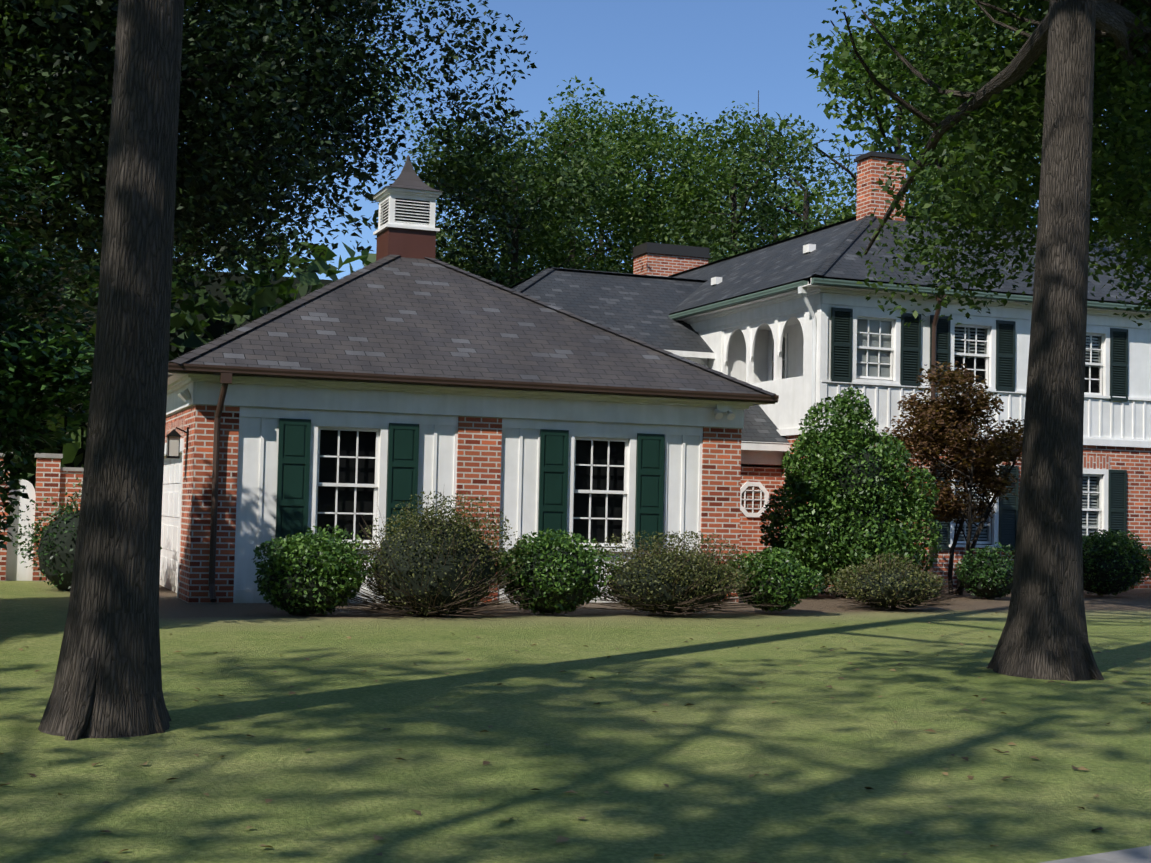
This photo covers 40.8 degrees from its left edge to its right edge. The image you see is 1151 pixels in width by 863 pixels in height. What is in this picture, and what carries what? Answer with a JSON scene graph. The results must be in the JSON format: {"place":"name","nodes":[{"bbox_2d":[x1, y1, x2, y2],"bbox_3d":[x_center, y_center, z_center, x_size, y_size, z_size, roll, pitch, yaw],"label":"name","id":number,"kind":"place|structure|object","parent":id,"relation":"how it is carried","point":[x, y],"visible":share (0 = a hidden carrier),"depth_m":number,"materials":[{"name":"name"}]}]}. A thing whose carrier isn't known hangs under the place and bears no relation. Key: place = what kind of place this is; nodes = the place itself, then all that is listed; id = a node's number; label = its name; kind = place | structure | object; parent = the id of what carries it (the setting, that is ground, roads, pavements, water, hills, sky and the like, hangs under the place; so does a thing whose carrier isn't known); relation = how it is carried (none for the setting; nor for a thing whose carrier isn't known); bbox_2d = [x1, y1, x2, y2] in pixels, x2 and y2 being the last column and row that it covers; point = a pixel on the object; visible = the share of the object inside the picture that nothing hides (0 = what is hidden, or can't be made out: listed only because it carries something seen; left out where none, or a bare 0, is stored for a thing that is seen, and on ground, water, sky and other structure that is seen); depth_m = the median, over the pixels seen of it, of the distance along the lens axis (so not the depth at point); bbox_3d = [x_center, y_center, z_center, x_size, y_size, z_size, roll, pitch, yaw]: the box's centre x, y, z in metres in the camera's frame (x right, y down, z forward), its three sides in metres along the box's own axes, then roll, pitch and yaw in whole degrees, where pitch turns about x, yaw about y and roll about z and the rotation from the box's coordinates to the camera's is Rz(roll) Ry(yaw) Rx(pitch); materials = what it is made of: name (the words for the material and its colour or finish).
{"place":"outdoors","nodes":[
{"label":"outdoors","id":0,"kind":"place"},
{"bbox_2d":[0,232,527,491],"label":"woodland backdrop","id":1,"kind":"structure","parent":0,"point":[185,318],"depth_m":75.05,"materials":[{"name":"green plant"}]},
{"bbox_2d":[0,581,1150,862],"bbox_3d":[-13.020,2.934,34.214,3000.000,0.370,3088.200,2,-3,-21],"label":"ground","id":2,"kind":"structure","parent":0,"point":[348,785],"depth_m":10.03,"materials":[{"name":"green plant"}]},
{"bbox_2d":[0,272,41,549],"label":"tree","id":3,"kind":"object","parent":2,"relation":"on","point":[12,483],"visible":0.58,"depth_m":15.68,"materials":[{"name":"green plant"}]},
{"bbox_2d":[0,452,83,580],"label":"garden wall","id":4,"kind":"structure","parent":2,"relation":"on","point":[53,477],"depth_m":24.47,"materials":[{"name":"brick"}]},
{"bbox_2d":[0,132,99,463],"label":"tree","id":5,"kind":"object","parent":2,"relation":"on","point":[51,369],"visible":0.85,"depth_m":15.85,"materials":[{"name":"green plant"}]},
{"bbox_2d":[0,0,117,256],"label":"tree","id":6,"kind":"object","parent":2,"relation":"on","point":[58,47],"depth_m":29.84,"materials":[{"name":"green plant"}]},
{"bbox_2d":[7,477,161,591],"bbox_3d":[-7.009,1.480,22.072,2.097,1.771,1.728,2,-3,-21],"label":"bush","id":7,"kind":"object","parent":2,"relation":"on","point":[68,543],"depth_m":21.68,"materials":[{"name":"green plant"}]},
{"bbox_2d":[38,0,183,740],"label":"oak","id":8,"kind":"object","parent":2,"relation":"on","point":[108,680],"visible":0.85,"depth_m":9.90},
{"bbox_2d":[8,0,443,287],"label":"tree","id":9,"kind":"object","parent":2,"relation":"on","point":[398,127],"depth_m":61.73,"materials":[{"name":"green plant"}]},
{"bbox_2d":[18,0,443,243],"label":"tree","id":10,"kind":"object","parent":2,"relation":"on","point":[396,3],"depth_m":45.76,"materials":[{"name":"green plant"}]},
{"bbox_2d":[0,0,538,324],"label":"oak","id":11,"kind":"object","parent":2,"relation":"on","point":[281,81],"depth_m":30.25,"materials":[{"name":"green plant"}]},
{"bbox_2d":[252,524,377,615],"bbox_3d":[-3.093,1.657,18.389,1.577,1.101,1.364,2,-3,-21],"label":"shrub","id":12,"kind":"object","parent":2,"relation":"on","point":[332,550],"depth_m":18.04,"materials":[{"name":"green plant"}]},
{"bbox_2d":[337,488,536,620],"bbox_3d":[-1.659,1.474,18.808,2.723,1.675,2.095,2,-3,-21],"label":"shrub","id":13,"kind":"object","parent":2,"relation":"on","point":[447,570],"depth_m":18.39,"materials":[{"name":"green plant"}]},
{"bbox_2d":[160,155,778,602],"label":"garage","id":14,"kind":"structure","parent":2,"relation":"on","point":[406,365],"depth_m":21.70,"materials":[{"name":"brick"}]},
{"bbox_2d":[402,108,615,280],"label":"tree","id":15,"kind":"object","parent":2,"relation":"on","point":[438,215],"depth_m":52.13,"materials":[{"name":"green plant"}]},
{"bbox_2d":[397,100,623,287],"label":"tree","id":16,"kind":"object","parent":2,"relation":"on","point":[453,162],"depth_m":43.57,"materials":[{"name":"green plant"}]},
{"bbox_2d":[491,528,624,614],"bbox_3d":[-0.297,1.765,19.582,2.131,1.109,1.667,2,-3,-21],"label":"shrub","id":17,"kind":"object","parent":2,"relation":"on","point":[576,548],"depth_m":19.15,"materials":[{"name":"green plant"}]},
{"bbox_2d":[0,607,1150,862],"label":"fallen leaves","id":18,"kind":"object","parent":2,"relation":"on","point":[560,839],"visible":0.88,"depth_m":9.52,"materials":[{"name":"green plant"}]},
{"bbox_2d":[446,75,714,285],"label":"tree","id":19,"kind":"object","parent":2,"relation":"on","point":[645,121],"depth_m":47.56,"materials":[{"name":"green plant"}]},
{"bbox_2d":[470,102,751,273],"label":"tree","id":20,"kind":"object","parent":2,"relation":"on","point":[612,133],"depth_m":57.60,"materials":[{"name":"green plant"}]},
{"bbox_2d":[510,266,789,571],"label":"house","id":21,"kind":"structure","parent":2,"relation":"on","point":[639,307],"depth_m":32.91,"materials":[{"name":"grey tile"}]},
{"bbox_2d":[518,98,783,275],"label":"tree","id":22,"kind":"object","parent":2,"relation":"on","point":[654,215],"depth_m":51.15,"materials":[{"name":"green plant"}]},
{"bbox_2d":[576,530,778,616],"bbox_3d":[1.297,1.822,19.937,2.998,1.104,2.195,2,-3,-21],"label":"shrub","id":23,"kind":"object","parent":2,"relation":"on","point":[716,567],"depth_m":19.51,"materials":[{"name":"green plant"}]},
{"bbox_2d":[583,101,838,272],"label":"tree","id":24,"kind":"object","parent":2,"relation":"on","point":[702,191],"depth_m":49.33,"materials":[{"name":"green plant"}]},
{"bbox_2d":[660,90,856,262],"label":"tree","id":25,"kind":"object","parent":2,"relation":"on","point":[770,190],"depth_m":46.25,"materials":[{"name":"green plant"}]},
{"bbox_2d":[680,153,856,257],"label":"tree","id":26,"kind":"object","parent":2,"relation":"on","point":[846,187],"depth_m":63.74,"materials":[{"name":"green plant"}]},
{"bbox_2d":[724,546,825,611],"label":"shrub","id":27,"kind":"object","parent":2,"relation":"on","point":[775,553],"depth_m":20.29,"materials":[{"name":"green plant"}]},
{"bbox_2d":[759,387,942,597],"bbox_3d":[4.438,0.967,24.902,3.226,3.417,2.216,2,-3,-21],"label":"holly","id":28,"kind":"object","parent":2,"relation":"on","point":[897,501],"visible":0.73,"depth_m":24.43,"materials":[{"name":"green plant"}]},
{"bbox_2d":[803,441,887,503],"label":"holly","id":29,"kind":"object","parent":28,"relation":"on","point":[856,470],"visible":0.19,"depth_m":24.46,"materials":[{"name":"green plant"}]},
{"bbox_2d":[796,502,897,576],"bbox_3d":[4.385,1.677,24.960,1.780,1.500,1.440,2,-3,-21],"label":"holly","id":30,"kind":"object","parent":28,"relation":"attached to","point":[886,517],"visible":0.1,"depth_m":24.38,"materials":[{"name":"green plant"}]},
{"bbox_2d":[631,151,1150,588],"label":"house","id":31,"kind":"structure","parent":2,"relation":"on","point":[800,325],"depth_m":30.19,"materials":[{"name":"brick"}]},
{"bbox_2d":[821,552,964,609],"bbox_3d":[4.539,2.134,22.145,2.122,0.835,1.789,2,-3,-21],"label":"shrub","id":32,"kind":"object","parent":2,"relation":"on","point":[853,579],"depth_m":21.78,"materials":[{"name":"green plant"}]},
{"bbox_2d":[717,0,1110,247],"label":"tree","id":33,"kind":"object","parent":2,"relation":"on","point":[845,91],"depth_m":59.20,"materials":[{"name":"green plant"}]},
{"bbox_2d":[875,361,1023,594],"bbox_3d":[6.528,0.874,26.764,2.858,4.117,2.503,2,-3,-21],"label":"maple","id":34,"kind":"object","parent":2,"relation":"on","point":[933,415],"depth_m":26.47,"materials":[{"name":"brown plant"}]},
{"bbox_2d":[777,2,1126,236],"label":"tree","id":35,"kind":"object","parent":2,"relation":"on","point":[804,184],"depth_m":73.05,"materials":[{"name":"green plant"}]},
{"bbox_2d":[808,0,1150,680],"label":"oak","id":36,"kind":"object","parent":2,"relation":"on","point":[1123,132],"depth_m":18.29,"materials":[{"name":"green plant"}]},
{"bbox_2d":[954,542,1014,598],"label":"shrub","id":37,"kind":"object","parent":2,"relation":"on","point":[969,561],"depth_m":25.16,"materials":[{"name":"green plant"}]},
{"bbox_2d":[869,0,1150,240],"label":"tree","id":38,"kind":"object","parent":2,"relation":"on","point":[908,126],"visible":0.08,"depth_m":59.83,"materials":[{"name":"green plant"}]},
{"bbox_2d":[1082,529,1150,595],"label":"boxwood","id":39,"kind":"object","parent":2,"relation":"on","point":[1139,551],"depth_m":26.65,"materials":[{"name":"green plant"}]},
{"bbox_2d":[4,0,1146,279],"label":"sky","id":40,"kind":"structure","parent":0,"point":[701,57],"materials":[{"name":"blue"}]},
{"bbox_2d":[1040,845,1150,862],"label":"sidewalk","id":41,"kind":"structure","parent":0,"point":[1138,855],"depth_m":7.07,"materials":[{"name":"concrete"}]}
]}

